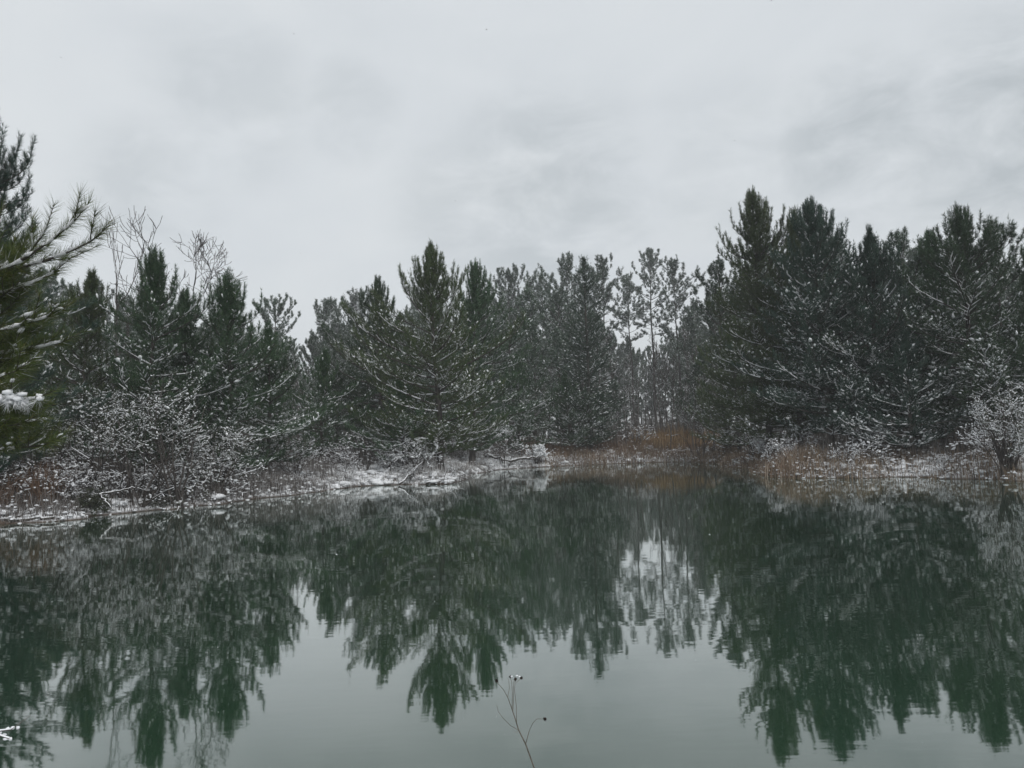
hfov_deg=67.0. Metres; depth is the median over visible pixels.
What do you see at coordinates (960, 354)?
woodland pine
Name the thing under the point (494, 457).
fallen branch
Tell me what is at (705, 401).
young pine
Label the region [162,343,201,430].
woodland pine
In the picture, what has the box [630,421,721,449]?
orange brush
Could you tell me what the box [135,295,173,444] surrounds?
woodland pine
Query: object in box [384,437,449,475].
snowy shrub
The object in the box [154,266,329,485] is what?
young pine
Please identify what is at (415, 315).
woodland pine
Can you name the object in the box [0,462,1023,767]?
water
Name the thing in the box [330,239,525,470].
young pine
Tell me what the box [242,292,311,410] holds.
tall pine
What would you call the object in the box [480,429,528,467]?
snowy shrub
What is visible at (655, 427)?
woodland brush
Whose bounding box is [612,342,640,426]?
woodland pine
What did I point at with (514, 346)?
woodland pine
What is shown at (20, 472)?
waterline bush
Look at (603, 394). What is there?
woodland pine
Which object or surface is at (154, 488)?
waterline bush
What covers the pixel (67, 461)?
waterline bush
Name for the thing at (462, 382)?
woodland pine
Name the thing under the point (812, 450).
straw reeds
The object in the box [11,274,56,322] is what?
woodland pine
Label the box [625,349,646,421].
woodland pine
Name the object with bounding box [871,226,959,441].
tall pine
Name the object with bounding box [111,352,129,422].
woodland pine
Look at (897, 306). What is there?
woodland pine
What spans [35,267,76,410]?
woodland pine
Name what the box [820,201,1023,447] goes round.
young pine
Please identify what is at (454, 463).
frosted grass
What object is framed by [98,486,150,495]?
fallen branch
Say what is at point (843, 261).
woodland pine
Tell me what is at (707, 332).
woodland pine
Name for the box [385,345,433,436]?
woodland pine
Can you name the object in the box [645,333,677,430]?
bare sapling
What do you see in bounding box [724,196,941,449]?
young pine
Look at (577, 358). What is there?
woodland pine
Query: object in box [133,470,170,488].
waterline bush
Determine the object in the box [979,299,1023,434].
woodland pine
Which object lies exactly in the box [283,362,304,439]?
woodland pine
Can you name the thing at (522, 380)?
young pine
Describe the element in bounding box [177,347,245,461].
woodland pine
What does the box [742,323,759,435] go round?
woodland pine
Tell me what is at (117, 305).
bare tree
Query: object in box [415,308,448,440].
woodland pine
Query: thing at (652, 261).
tall pine
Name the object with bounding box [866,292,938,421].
woodland pine
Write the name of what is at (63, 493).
waterline bush
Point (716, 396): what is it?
bare sapling
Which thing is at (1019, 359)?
young pine
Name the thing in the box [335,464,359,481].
waterline bush
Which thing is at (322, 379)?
young pine
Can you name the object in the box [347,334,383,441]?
woodland pine
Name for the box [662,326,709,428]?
bare sapling
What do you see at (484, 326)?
woodland pine
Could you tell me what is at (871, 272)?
young pine
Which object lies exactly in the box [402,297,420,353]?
woodland pine
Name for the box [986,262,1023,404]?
woodland pine
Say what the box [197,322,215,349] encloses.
woodland pine
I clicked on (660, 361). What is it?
woodland pine
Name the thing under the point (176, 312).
woodland pine
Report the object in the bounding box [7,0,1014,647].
falling snow
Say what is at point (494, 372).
woodland pine
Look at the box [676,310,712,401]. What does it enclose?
woodland pine
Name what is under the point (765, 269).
woodland pine
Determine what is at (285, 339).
woodland pine
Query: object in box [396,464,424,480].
waterline bush
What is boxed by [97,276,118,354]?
woodland pine
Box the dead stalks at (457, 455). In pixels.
[12,439,539,489]
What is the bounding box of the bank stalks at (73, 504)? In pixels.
[0,459,341,521]
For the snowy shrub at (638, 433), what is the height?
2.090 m
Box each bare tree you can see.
[93,223,146,467]
[99,207,161,466]
[148,229,245,459]
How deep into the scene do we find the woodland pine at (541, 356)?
79.51 m
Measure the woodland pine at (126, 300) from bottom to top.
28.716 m
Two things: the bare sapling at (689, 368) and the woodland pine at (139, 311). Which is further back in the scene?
the woodland pine at (139, 311)
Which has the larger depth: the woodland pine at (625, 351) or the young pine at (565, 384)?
the woodland pine at (625, 351)
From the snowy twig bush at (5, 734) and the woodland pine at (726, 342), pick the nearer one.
the snowy twig bush at (5, 734)
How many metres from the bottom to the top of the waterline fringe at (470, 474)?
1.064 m
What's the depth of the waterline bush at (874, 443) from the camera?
32.61 m
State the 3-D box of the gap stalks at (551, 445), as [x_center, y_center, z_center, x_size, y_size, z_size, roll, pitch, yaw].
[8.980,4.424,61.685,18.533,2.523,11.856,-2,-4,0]
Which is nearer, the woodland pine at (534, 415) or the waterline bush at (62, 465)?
the waterline bush at (62, 465)
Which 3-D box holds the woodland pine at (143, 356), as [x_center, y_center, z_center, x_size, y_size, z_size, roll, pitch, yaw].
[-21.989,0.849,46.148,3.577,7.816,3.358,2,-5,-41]
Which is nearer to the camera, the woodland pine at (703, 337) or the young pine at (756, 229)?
the young pine at (756, 229)
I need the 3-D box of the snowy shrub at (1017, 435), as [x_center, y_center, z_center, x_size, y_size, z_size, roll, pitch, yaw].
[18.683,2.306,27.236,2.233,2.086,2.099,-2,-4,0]
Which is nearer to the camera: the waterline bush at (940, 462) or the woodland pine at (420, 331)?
the waterline bush at (940, 462)
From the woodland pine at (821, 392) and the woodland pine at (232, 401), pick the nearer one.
the woodland pine at (821, 392)
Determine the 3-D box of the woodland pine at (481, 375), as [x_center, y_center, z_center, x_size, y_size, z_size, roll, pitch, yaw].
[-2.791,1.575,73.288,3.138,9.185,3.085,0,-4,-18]
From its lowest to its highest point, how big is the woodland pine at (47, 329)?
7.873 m
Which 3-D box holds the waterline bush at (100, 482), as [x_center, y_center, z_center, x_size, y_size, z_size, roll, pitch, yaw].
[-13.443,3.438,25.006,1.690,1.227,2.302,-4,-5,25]
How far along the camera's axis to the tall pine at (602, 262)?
108.44 m
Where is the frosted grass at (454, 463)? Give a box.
[233,447,557,492]
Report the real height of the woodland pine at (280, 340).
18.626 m
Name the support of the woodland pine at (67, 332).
on the ground at (78, 517)
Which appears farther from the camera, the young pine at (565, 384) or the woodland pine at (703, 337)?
the woodland pine at (703, 337)
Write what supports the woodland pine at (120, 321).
on the ground at (78, 517)
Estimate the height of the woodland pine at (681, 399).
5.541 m
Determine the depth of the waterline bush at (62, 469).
24.89 m
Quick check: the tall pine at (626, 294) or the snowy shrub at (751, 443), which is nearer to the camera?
the snowy shrub at (751, 443)
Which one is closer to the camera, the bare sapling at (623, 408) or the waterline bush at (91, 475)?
the waterline bush at (91, 475)
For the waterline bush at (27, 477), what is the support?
on the ground at (78, 517)
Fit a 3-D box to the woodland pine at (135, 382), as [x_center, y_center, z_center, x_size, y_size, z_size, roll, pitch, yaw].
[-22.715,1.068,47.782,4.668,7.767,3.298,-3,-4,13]
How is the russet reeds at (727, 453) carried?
on the ground at (78, 517)
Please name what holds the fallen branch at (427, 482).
on the ground at (78, 517)
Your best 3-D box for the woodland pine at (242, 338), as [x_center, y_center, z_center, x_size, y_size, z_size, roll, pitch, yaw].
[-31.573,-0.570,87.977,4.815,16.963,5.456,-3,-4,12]
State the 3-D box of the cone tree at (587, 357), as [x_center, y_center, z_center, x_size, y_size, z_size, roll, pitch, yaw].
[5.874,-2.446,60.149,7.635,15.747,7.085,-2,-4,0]
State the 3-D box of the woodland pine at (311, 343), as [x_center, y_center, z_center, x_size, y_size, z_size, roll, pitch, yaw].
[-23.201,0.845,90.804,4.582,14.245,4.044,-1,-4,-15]
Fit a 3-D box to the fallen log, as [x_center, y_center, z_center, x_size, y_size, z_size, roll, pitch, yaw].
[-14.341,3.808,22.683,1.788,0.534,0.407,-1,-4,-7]
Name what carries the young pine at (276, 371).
on the ground at (78, 517)
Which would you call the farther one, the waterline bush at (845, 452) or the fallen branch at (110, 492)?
the waterline bush at (845, 452)
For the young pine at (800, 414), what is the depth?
40.88 m
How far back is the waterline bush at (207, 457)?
28.53 m
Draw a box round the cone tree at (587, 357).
[541,255,634,448]
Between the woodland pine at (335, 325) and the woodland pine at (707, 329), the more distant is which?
the woodland pine at (707, 329)
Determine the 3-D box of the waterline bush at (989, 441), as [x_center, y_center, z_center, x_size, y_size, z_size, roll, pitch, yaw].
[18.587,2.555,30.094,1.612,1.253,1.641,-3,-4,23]
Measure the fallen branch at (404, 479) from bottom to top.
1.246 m
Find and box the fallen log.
[0,505,53,521]
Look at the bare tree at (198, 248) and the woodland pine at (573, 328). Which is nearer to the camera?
the bare tree at (198, 248)
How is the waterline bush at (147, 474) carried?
on the ground at (78, 517)
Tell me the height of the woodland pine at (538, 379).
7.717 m
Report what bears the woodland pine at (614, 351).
on the ground at (78, 517)
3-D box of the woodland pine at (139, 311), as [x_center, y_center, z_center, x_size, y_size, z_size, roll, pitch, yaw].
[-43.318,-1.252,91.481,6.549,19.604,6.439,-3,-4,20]
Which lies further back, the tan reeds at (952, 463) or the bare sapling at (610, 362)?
the bare sapling at (610, 362)
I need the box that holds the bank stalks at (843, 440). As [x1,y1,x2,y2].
[566,426,1023,466]
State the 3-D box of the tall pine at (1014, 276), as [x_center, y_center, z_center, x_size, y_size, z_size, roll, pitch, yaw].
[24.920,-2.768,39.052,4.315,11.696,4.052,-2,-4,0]
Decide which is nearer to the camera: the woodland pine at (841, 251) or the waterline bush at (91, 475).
the waterline bush at (91, 475)
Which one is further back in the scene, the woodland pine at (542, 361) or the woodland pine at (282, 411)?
the woodland pine at (542, 361)
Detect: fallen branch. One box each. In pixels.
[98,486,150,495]
[398,457,427,484]
[426,458,464,483]
[485,450,518,463]
[508,455,538,461]
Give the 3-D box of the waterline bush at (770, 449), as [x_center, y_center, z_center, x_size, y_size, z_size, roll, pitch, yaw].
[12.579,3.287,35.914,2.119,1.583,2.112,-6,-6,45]
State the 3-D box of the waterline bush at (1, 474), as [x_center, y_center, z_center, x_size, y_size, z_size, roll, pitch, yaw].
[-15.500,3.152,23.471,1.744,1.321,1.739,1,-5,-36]
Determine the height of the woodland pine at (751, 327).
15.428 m
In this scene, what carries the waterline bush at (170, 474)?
on the ground at (78, 517)
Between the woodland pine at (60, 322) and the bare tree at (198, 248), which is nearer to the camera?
the bare tree at (198, 248)
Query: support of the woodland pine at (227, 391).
on the ground at (78, 517)
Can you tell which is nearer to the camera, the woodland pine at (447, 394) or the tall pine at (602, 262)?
the woodland pine at (447, 394)
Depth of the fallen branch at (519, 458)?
53.14 m
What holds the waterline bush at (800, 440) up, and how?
on the ground at (78, 517)
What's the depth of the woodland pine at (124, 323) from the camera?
95.77 m
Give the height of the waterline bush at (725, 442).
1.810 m
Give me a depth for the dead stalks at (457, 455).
38.93 m
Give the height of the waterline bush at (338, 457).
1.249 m
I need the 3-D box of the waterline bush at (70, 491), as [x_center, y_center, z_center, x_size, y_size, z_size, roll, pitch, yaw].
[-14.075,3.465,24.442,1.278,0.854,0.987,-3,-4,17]
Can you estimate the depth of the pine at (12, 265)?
9.15 m
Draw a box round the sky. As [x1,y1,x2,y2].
[0,0,1023,449]
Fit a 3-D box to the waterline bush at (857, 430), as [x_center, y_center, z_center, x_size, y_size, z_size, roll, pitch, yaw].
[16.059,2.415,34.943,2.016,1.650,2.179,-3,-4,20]
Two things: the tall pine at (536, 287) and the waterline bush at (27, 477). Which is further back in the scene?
the tall pine at (536, 287)
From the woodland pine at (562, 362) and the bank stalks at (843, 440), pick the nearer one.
the bank stalks at (843, 440)
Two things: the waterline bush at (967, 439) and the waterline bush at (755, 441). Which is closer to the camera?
the waterline bush at (967, 439)
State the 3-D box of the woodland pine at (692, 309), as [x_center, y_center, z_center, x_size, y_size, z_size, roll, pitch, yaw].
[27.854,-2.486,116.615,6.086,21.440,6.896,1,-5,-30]
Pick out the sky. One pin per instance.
(466, 120)
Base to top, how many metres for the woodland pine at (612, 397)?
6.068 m
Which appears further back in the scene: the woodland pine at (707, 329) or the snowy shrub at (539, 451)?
the woodland pine at (707, 329)
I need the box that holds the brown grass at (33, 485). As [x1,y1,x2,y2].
[0,452,92,507]
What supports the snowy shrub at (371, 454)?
on the ground at (78, 517)
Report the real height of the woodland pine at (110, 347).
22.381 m
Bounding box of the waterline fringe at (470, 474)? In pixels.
[0,453,1019,523]
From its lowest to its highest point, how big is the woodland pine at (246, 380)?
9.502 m
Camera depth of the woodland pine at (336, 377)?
47.87 m
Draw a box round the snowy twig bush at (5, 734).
[0,715,30,740]
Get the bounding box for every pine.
[0,116,113,472]
[0,180,123,461]
[0,267,170,470]
[2,236,44,297]
[3,321,49,462]
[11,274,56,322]
[17,306,80,464]
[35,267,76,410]
[40,327,96,452]
[48,321,71,383]
[56,281,77,323]
[57,297,93,373]
[58,319,78,377]
[61,291,111,360]
[65,365,96,446]
[70,243,250,480]
[70,327,110,387]
[73,318,113,458]
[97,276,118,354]
[102,358,129,443]
[107,322,148,447]
[108,291,129,446]
[109,340,169,445]
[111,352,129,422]
[112,305,131,333]
[117,282,164,342]
[120,336,169,446]
[130,295,171,352]
[134,285,249,470]
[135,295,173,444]
[141,340,179,445]
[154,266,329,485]
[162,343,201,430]
[163,297,203,339]
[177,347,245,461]
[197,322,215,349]
[200,349,239,425]
[212,316,253,449]
[216,319,338,475]
[217,366,244,432]
[233,371,262,445]
[235,376,286,451]
[237,346,270,427]
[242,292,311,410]
[261,334,293,415]
[264,344,375,463]
[272,388,295,446]
[274,330,293,405]
[279,337,310,433]
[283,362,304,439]
[291,382,318,441]
[292,372,314,444]
[296,332,333,432]
[307,386,327,434]
[309,296,354,382]
[310,275,457,445]
[312,371,359,453]
[314,321,345,401]
[325,315,353,421]
[329,286,388,371]
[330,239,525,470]
[338,324,357,370]
[339,368,464,465]
[345,332,368,442]
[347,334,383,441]
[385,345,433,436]
[393,312,415,372]
[397,310,428,413]
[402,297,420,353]
[413,381,434,446]
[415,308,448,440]
[416,315,450,412]
[419,347,455,441]
[420,343,444,394]
[420,358,451,424]
[424,257,542,465]
[441,297,499,428]
[447,348,480,451]
[460,313,494,383]
[468,359,491,407]
[469,353,558,454]
[473,263,535,440]
[477,336,508,446]
[478,293,506,400]
[489,301,514,436]
[500,298,531,435]
[504,285,555,432]
[513,271,578,439]
[513,338,543,415]
[515,348,562,432]
[520,342,558,436]
[521,386,544,439]
[522,319,554,435]
[523,366,548,434]
[530,370,615,448]
[531,289,579,402]
[535,251,601,427]
[543,311,567,434]
[543,327,578,432]
[547,316,579,423]
[556,358,581,429]
[563,318,598,425]
[564,325,598,427]
[567,305,609,407]
[575,252,629,401]
[578,321,620,413]
[581,390,624,443]
[597,330,627,424]
[605,379,632,427]
[607,272,649,421]
[607,334,628,408]
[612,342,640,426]
[612,359,627,421]
[616,334,642,424]
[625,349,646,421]
[626,247,677,424]
[630,348,649,422]
[638,359,652,421]
[639,345,659,413]
[645,362,665,422]
[648,254,702,418]
[655,333,680,420]
[655,344,678,413]
[665,324,694,422]
[666,347,682,411]
[668,389,691,427]
[676,298,718,417]
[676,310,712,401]
[676,329,720,410]
[682,292,731,423]
[682,363,708,427]
[683,315,777,453]
[686,372,696,420]
[689,254,753,429]
[698,287,737,399]
[702,184,855,454]
[716,297,755,435]
[720,207,857,446]
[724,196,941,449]
[733,295,776,426]
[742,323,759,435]
[749,253,781,432]
[750,258,775,322]
[768,313,824,438]
[803,326,836,440]
[810,223,978,450]
[813,277,854,403]
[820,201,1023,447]
[826,238,853,274]
[830,327,992,457]
[832,236,859,269]
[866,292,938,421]
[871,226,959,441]
[884,229,1018,444]
[891,284,928,370]
[903,246,930,308]
[950,243,1023,427]
[952,285,1000,438]
[954,218,1023,439]
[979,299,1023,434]
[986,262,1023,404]
[997,279,1023,387]
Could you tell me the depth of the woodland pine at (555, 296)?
88.10 m
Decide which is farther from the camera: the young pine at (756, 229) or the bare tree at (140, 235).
the young pine at (756, 229)
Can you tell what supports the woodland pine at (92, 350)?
on the ground at (78, 517)
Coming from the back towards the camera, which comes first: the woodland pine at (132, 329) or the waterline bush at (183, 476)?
the woodland pine at (132, 329)
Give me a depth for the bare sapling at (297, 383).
48.17 m
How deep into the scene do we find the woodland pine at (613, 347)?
143.09 m
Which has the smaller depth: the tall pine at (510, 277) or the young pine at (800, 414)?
the young pine at (800, 414)
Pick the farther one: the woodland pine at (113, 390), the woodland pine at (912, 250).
the woodland pine at (912, 250)
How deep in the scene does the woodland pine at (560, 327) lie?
95.63 m
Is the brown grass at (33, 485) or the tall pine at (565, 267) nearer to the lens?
the brown grass at (33, 485)
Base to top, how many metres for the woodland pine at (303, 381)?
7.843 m
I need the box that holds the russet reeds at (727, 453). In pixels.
[543,439,811,477]
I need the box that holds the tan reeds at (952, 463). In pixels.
[753,439,1023,481]
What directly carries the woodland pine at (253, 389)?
on the ground at (78, 517)
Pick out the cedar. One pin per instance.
(726, 446)
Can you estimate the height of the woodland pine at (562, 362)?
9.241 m
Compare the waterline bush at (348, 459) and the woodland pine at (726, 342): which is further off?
the woodland pine at (726, 342)
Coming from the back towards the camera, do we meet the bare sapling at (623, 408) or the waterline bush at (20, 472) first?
the bare sapling at (623, 408)
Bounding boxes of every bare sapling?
[279,353,309,448]
[521,398,544,442]
[537,364,559,448]
[599,331,624,430]
[612,385,638,444]
[622,354,655,440]
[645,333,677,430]
[658,372,684,444]
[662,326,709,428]
[677,383,700,448]
[682,352,714,434]
[704,365,725,443]
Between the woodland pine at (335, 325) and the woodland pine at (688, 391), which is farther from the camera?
the woodland pine at (335, 325)
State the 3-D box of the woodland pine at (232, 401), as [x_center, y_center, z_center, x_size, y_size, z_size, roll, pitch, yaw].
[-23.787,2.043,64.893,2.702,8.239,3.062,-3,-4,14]
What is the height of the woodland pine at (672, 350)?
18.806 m
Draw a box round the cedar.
[712,388,734,452]
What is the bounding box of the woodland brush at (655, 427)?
[10,393,1019,471]
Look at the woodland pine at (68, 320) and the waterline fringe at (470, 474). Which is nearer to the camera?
the waterline fringe at (470, 474)
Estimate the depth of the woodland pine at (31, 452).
30.64 m
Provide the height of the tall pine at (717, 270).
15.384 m
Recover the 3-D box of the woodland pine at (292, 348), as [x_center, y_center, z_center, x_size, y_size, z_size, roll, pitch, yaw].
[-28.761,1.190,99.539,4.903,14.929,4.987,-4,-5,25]
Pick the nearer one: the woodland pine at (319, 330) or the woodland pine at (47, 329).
the woodland pine at (47, 329)
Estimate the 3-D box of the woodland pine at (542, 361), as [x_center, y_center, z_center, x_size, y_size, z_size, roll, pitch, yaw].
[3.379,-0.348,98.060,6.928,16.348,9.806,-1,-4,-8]
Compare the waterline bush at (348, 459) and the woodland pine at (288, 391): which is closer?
the waterline bush at (348, 459)
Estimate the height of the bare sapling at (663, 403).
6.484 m
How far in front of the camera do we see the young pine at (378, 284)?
49.25 m
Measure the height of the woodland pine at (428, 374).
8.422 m
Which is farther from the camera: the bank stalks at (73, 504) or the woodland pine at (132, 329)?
the woodland pine at (132, 329)
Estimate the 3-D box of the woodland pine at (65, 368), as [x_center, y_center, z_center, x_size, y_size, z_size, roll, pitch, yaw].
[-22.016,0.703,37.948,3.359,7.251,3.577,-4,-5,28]
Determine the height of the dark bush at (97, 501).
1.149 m
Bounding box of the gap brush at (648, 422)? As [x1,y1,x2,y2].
[593,402,721,444]
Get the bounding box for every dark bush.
[70,486,113,516]
[144,493,180,506]
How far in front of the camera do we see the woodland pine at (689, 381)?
66.07 m
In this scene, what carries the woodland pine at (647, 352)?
on the ground at (78, 517)
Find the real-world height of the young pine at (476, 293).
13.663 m
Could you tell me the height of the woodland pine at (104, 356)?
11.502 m
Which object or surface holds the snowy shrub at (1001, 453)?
on the ground at (78, 517)
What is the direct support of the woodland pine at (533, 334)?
on the ground at (78, 517)
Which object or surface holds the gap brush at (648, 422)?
on the ground at (78, 517)
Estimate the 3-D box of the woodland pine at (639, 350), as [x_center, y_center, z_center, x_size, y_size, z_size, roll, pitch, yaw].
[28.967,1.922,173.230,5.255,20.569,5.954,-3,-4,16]
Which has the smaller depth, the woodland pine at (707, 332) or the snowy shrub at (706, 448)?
the snowy shrub at (706, 448)
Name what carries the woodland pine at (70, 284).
on the ground at (78, 517)
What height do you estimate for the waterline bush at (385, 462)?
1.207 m
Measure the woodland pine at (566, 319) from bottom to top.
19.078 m
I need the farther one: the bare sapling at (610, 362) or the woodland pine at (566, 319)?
the woodland pine at (566, 319)
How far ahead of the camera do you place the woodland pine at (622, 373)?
154.86 m
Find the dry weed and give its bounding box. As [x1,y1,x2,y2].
[495,675,545,767]
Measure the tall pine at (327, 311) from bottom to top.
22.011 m
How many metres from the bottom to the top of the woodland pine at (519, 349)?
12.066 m
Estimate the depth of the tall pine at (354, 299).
118.59 m
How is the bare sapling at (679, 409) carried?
on the ground at (78, 517)
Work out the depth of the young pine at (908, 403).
33.22 m
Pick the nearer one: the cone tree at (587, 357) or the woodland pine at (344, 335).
the cone tree at (587, 357)
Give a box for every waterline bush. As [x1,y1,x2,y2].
[0,460,47,498]
[0,467,28,508]
[1,459,59,498]
[17,456,93,500]
[22,472,71,505]
[24,452,101,483]
[24,455,91,488]
[38,461,97,506]
[50,481,83,502]
[65,461,105,496]
[66,471,132,502]
[121,467,163,501]
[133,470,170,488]
[134,469,192,499]
[144,467,189,491]
[156,461,206,491]
[161,447,232,484]
[182,456,256,501]
[317,447,351,466]
[329,452,366,472]
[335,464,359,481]
[371,450,401,470]
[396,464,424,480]
[405,467,420,478]
[444,438,468,456]
[707,430,736,455]
[743,433,774,452]
[746,436,778,460]
[760,438,798,464]
[767,445,795,461]
[779,429,817,449]
[828,441,860,463]
[843,421,887,450]
[850,435,900,465]
[928,454,961,469]
[950,421,1020,455]
[965,438,1008,462]
[971,439,993,455]
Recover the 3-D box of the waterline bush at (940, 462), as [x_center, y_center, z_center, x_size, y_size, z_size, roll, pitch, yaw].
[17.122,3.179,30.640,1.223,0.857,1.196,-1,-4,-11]
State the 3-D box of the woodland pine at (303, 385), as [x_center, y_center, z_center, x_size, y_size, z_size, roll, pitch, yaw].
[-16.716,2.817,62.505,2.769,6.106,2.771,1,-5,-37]
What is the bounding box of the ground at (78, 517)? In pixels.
[0,427,1023,523]
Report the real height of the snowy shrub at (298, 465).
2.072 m
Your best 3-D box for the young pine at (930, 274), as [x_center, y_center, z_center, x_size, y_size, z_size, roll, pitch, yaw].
[21.492,-2.394,38.504,6.239,11.262,6.405,1,-5,-31]
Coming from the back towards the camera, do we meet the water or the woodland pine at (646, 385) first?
the woodland pine at (646, 385)
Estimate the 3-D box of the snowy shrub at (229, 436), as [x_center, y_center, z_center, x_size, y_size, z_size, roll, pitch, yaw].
[-10.835,2.849,28.475,3.772,2.779,3.612,-2,-4,0]
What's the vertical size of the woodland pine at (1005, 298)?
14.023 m
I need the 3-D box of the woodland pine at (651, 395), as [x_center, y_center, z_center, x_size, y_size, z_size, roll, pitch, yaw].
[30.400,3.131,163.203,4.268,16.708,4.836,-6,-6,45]
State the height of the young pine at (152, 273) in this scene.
9.297 m
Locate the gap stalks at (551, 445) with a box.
[513,428,731,456]
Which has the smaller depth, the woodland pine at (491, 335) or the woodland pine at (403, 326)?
the woodland pine at (403, 326)
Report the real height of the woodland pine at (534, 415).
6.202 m
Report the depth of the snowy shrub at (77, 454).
25.65 m
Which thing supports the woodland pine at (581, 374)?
on the ground at (78, 517)
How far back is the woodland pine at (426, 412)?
55.00 m
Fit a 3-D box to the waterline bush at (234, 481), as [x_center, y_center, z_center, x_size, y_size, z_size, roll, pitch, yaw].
[-10.995,3.480,29.018,2.397,1.688,3.082,-1,-4,-5]
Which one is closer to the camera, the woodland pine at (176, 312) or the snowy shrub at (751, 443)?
the snowy shrub at (751, 443)
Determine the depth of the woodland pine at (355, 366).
86.58 m
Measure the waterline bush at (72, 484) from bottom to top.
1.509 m
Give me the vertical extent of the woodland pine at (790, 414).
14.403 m
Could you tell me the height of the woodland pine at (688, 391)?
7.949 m
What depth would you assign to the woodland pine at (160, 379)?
53.27 m
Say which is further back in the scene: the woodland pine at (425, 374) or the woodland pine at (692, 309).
the woodland pine at (692, 309)
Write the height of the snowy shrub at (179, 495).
4.761 m
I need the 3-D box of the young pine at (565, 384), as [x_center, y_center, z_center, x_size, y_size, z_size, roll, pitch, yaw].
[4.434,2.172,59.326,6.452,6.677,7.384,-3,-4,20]
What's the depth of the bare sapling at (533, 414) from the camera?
60.00 m
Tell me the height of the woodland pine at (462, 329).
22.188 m
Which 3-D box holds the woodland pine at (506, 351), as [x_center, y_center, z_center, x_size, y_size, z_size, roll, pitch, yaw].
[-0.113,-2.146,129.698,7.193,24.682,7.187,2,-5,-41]
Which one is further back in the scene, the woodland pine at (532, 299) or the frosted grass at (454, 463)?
the woodland pine at (532, 299)
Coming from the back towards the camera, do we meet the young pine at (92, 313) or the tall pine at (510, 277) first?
the tall pine at (510, 277)
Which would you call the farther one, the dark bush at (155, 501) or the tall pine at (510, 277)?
the tall pine at (510, 277)
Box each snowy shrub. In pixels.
[24,385,139,494]
[50,391,222,513]
[143,370,211,507]
[160,424,269,493]
[263,437,325,477]
[324,431,396,470]
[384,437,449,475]
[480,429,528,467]
[523,444,552,463]
[618,425,658,444]
[669,405,720,460]
[737,425,764,463]
[967,381,1023,477]
[1002,421,1023,466]
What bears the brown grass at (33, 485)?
on the ground at (78, 517)
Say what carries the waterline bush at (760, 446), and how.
on the ground at (78, 517)
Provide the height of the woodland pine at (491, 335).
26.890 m
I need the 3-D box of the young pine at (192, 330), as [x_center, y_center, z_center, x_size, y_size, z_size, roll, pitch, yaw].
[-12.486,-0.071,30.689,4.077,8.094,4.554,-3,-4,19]
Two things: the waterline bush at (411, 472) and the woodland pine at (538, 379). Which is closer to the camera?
the waterline bush at (411, 472)
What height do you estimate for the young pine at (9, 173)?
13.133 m
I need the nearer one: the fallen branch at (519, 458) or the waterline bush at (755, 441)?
the waterline bush at (755, 441)
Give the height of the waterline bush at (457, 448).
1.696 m
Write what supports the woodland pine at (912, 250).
on the ground at (78, 517)
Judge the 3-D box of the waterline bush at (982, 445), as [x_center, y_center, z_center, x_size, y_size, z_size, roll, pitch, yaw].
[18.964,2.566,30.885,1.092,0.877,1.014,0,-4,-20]
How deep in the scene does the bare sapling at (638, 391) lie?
63.18 m
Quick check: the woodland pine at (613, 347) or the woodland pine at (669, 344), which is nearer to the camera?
the woodland pine at (613, 347)
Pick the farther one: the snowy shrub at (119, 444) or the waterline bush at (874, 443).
the waterline bush at (874, 443)
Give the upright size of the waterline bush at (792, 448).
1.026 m
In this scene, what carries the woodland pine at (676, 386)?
on the ground at (78, 517)
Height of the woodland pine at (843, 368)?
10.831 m
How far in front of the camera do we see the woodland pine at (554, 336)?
71.23 m
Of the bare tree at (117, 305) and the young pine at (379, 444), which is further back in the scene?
the young pine at (379, 444)
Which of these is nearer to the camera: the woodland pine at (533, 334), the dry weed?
the dry weed
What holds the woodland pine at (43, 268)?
on the ground at (78, 517)
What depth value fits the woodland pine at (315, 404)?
63.55 m
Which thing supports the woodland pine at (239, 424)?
on the ground at (78, 517)
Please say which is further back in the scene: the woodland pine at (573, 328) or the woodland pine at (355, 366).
the woodland pine at (573, 328)
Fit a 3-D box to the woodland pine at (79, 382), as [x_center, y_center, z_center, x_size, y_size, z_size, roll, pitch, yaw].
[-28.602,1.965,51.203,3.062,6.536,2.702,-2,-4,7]
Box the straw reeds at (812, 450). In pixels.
[532,436,873,478]
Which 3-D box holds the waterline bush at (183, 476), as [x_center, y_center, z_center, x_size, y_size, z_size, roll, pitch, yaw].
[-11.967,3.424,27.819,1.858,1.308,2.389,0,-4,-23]

